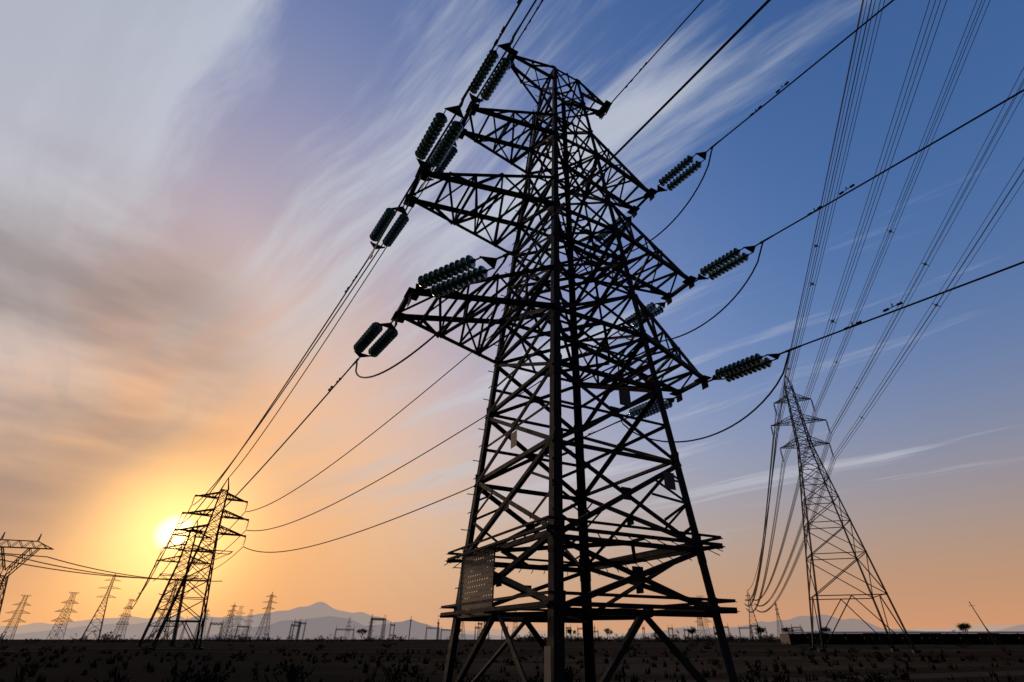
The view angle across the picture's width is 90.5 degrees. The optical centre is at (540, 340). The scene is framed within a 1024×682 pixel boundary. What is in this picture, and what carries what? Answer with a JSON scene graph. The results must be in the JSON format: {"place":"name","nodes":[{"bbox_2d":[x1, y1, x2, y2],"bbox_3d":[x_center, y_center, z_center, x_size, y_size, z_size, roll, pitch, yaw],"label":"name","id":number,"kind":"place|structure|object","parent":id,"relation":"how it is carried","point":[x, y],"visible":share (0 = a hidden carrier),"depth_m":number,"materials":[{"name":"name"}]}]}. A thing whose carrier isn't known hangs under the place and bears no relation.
{"place":"outdoors","nodes":[
{"label":"outdoors","id":0,"kind":"place"},
{"bbox_2d":[130,486,245,609],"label":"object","id":1,"kind":"object","parent":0,"point":[147,581],"visible":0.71,"depth_m":143.49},
{"bbox_2d":[0,602,523,638],"bbox_3d":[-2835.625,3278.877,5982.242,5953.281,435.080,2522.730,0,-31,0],"label":"mountain ridge","id":2,"kind":"structure","parent":0,"point":[214,625],"depth_m":6155.28,"materials":[{"name":"grey stone"}]},
{"bbox_2d":[188,616,477,638],"bbox_3d":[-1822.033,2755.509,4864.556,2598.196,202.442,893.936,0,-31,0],"label":"mountain ridge","id":3,"kind":"structure","parent":0,"point":[326,626],"depth_m":4954.42,"materials":[{"name":"grey"}]},
{"bbox_2d":[0,616,1015,637],"bbox_3d":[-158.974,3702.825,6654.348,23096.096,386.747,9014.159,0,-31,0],"label":"mountain ridge","id":4,"kind":"structure","parent":0,"point":[33,627],"depth_m":8546.10,"materials":[{"name":"grey stone"}]},
{"bbox_2d":[0,639,1023,681],"bbox_3d":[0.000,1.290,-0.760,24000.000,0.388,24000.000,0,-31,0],"label":"ground","id":5,"kind":"structure","parent":0,"point":[333,670],"depth_m":40.47,"materials":[{"name":"brown soil"}]},
{"bbox_2d":[2,595,31,640],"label":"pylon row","id":6,"kind":"object","parent":5,"relation":"on","point":[10,621],"visible":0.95,"depth_m":454.45,"materials":[{"name":"brown"}]},
{"bbox_2d":[0,532,53,612],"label":"transmission tower","id":7,"kind":"structure","parent":5,"relation":"on","point":[3,566],"depth_m":121.61,"materials":[{"name":"grey metal"}]},
{"bbox_2d":[0,553,221,581],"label":"distant conductors","id":8,"kind":"object","parent":7,"relation":"attached to","point":[127,576],"visible":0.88,"depth_m":126.52,"materials":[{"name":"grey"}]},
{"bbox_2d":[45,592,78,641],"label":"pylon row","id":9,"kind":"object","parent":5,"relation":"on","point":[63,617],"visible":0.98,"depth_m":290.76,"materials":[{"name":"brown"}]},
{"bbox_2d":[79,574,119,640],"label":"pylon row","id":10,"kind":"object","parent":5,"relation":"on","point":[102,602],"visible":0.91,"depth_m":428.16,"materials":[{"name":"brown"}]},
{"bbox_2d":[108,599,134,642],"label":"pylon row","id":11,"kind":"object","parent":5,"relation":"on","point":[123,621],"visible":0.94,"depth_m":269.08,"materials":[{"name":"grey metal"}]},
{"bbox_2d":[150,577,181,640],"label":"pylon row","id":12,"kind":"object","parent":5,"relation":"on","point":[164,611],"visible":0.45,"depth_m":398.11,"materials":[{"name":"brown"}]},
{"bbox_2d":[136,521,211,646],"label":"transmission tower","id":13,"kind":"structure","parent":5,"relation":"on","point":[174,635],"depth_m":132.27,"materials":[{"name":"brown"}]},
{"bbox_2d":[146,478,248,649],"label":"transmission tower","id":14,"kind":"structure","parent":5,"relation":"on","point":[208,584],"depth_m":95.88,"materials":[{"name":"grey metal"}]},
{"bbox_2d":[356,628,368,637],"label":"tree foliage","id":15,"kind":"object","parent":5,"relation":"on","point":[361,630],"depth_m":314.25,"materials":[{"name":"green plant"}]},
{"bbox_2d":[0,629,956,642],"bbox_3d":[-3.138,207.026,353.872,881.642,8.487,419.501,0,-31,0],"label":"skyline brush","id":16,"kind":"object","parent":5,"relation":"on","point":[105,638],"visible":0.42,"depth_m":316.06,"materials":[{"name":"grey"}]},
{"bbox_2d":[0,638,1012,681],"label":"scrub bushes","id":17,"kind":"object","parent":5,"relation":"on","point":[292,671],"visible":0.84,"depth_m":24.42,"materials":[{"name":"black plant"}]},
{"bbox_2d":[0,648,1023,681],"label":"dry grass tufts","id":18,"kind":"object","parent":5,"relation":"on","point":[426,661],"visible":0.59,"depth_m":29.69,"materials":[{"name":"brown plant"}]},
{"bbox_2d":[391,48,739,681],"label":"tension pylon","id":19,"kind":"object","parent":5,"relation":"on","point":[558,613],"visible":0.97,"depth_m":12.83,"materials":[{"name":"metal"}]},
{"bbox_2d":[458,546,495,617],"bbox_3d":[-1.371,5.126,10.712,0.031,1.250,1.780,16,-34,-25],"label":"warning board","id":20,"kind":"object","parent":19,"relation":"attached to","point":[467,571],"visible":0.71,"depth_m":10.67,"materials":[{"name":"grey metal"}]},
{"bbox_2d":[511,430,516,448],"bbox_3d":[-0.612,2.231,11.471,0.005,0.360,0.300,16,-34,-25],"label":"phase plate","id":21,"kind":"object","parent":19,"relation":"attached to","point":[513,439],"visible":1,"depth_m":11.46,"materials":[{"name":"metal"}]},
{"bbox_2d":[154,0,902,568],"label":"line fittings","id":22,"kind":"object","parent":19,"relation":"attached to","point":[492,262],"visible":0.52,"depth_m":13.78,"materials":[{"name":"metal"}]},
{"bbox_2d":[544,646,550,681],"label":"concrete post","id":23,"kind":"object","parent":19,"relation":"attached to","point":[547,663],"visible":1,"depth_m":7.71,"materials":[{"name":"concrete"}]},
{"bbox_2d":[353,50,771,417],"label":"insulator glass discs","id":24,"kind":"object","parent":19,"relation":"attached to","point":[443,150],"visible":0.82,"depth_m":14.04,"materials":[{"name":"black glass"}]},
{"bbox_2d":[618,388,630,406],"bbox_3d":[1.898,1.277,11.428,0.320,0.400,0.005,16,-34,-25],"label":"phase plate","id":25,"kind":"object","parent":19,"relation":"attached to","point":[624,398],"visible":1,"depth_m":11.42,"materials":[{"name":"black metal"}]},
{"bbox_2d":[663,471,675,489],"bbox_3d":[2.733,2.969,10.754,0.300,0.360,0.006,16,-34,-25],"label":"phase plate","id":26,"kind":"object","parent":19,"relation":"attached to","point":[669,480],"visible":1,"depth_m":10.75,"materials":[{"name":"black metal"}]},
{"bbox_2d":[567,628,576,637],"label":"tree foliage","id":27,"kind":"object","parent":5,"relation":"on","point":[569,630],"depth_m":371.55,"materials":[{"name":"green plant"}]},
{"bbox_2d":[604,628,612,639],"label":"tree foliage","id":28,"kind":"object","parent":5,"relation":"on","point":[607,631],"depth_m":283.35,"materials":[{"name":"green plant"}]},
{"bbox_2d":[688,625,696,634],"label":"tree foliage","id":29,"kind":"object","parent":5,"relation":"on","point":[691,630],"depth_m":326.33,"materials":[{"name":"green plant"}]},
{"bbox_2d":[782,628,793,633],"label":"tree foliage","id":30,"kind":"object","parent":5,"relation":"on","point":[787,630],"depth_m":295.32,"materials":[{"name":"green plant"}]},
{"bbox_2d":[822,626,830,633],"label":"tree foliage","id":31,"kind":"object","parent":5,"relation":"on","point":[828,630],"depth_m":311.73,"materials":[{"name":"green plant"}]},
{"bbox_2d":[771,375,922,652],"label":"transmission tower","id":32,"kind":"structure","parent":5,"relation":"on","point":[805,504],"depth_m":82.44,"materials":[{"name":"grey metal"}]},
{"bbox_2d":[771,230,939,461],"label":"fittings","id":33,"kind":"object","parent":32,"relation":"hanging from","point":[836,362],"visible":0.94,"depth_m":87.87,"materials":[{"name":"grey metal"}]},
{"bbox_2d":[744,0,1023,612],"bbox_3d":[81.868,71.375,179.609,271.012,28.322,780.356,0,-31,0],"label":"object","id":34,"kind":"object","parent":32,"relation":"on","point":[777,428],"visible":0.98,"depth_m":46.80,"materials":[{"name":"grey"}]},
{"bbox_2d":[956,623,971,633],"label":"tree foliage","id":35,"kind":"object","parent":5,"relation":"on","point":[963,625],"depth_m":231.60,"materials":[{"name":"green plant"}]},
{"bbox_2d":[969,602,1001,645],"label":"leaning pole","id":36,"kind":"object","parent":5,"relation":"on","point":[988,631],"visible":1,"depth_m":137.03,"materials":[{"name":"wood"}]},
{"bbox_2d":[0,0,1023,632],"label":"sky","id":37,"kind":"structure","parent":0,"point":[191,190],"materials":[{"name":"blue"}]},
{"bbox_2d":[170,0,1023,552],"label":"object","id":38,"kind":"object","parent":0,"point":[560,276],"visible":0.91,"depth_m":14.27,"materials":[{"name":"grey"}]},
{"bbox_2d":[753,624,764,640],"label":"tree foliage","id":39,"kind":"object","parent":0,"point":[758,627],"depth_m":334.07,"materials":[{"name":"green plant"}]},
{"bbox_2d":[608,615,963,638],"bbox_3d":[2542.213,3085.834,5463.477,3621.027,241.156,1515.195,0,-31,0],"label":"mountain ridge","id":40,"kind":"structure","parent":0,"point":[798,624],"depth_m":5644.18,"materials":[{"name":"grey stone"}]},
{"bbox_2d":[780,633,1023,644],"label":"long shed walls","id":41,"kind":"structure","parent":0,"point":[924,638],"depth_m":175.98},
{"bbox_2d":[781,631,1023,632],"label":"long shed roof","id":42,"kind":"structure","parent":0,"point":[922,632],"depth_m":174.75,"materials":[{"name":"grey metal"}]},
{"bbox_2d":[965,624,1023,633],"bbox_3d":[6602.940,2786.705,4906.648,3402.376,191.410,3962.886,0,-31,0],"label":"mountain ridge","id":43,"kind":"structure","parent":0,"point":[1018,627],"depth_m":6119.96,"materials":[{"name":"grey stone"}]}
]}

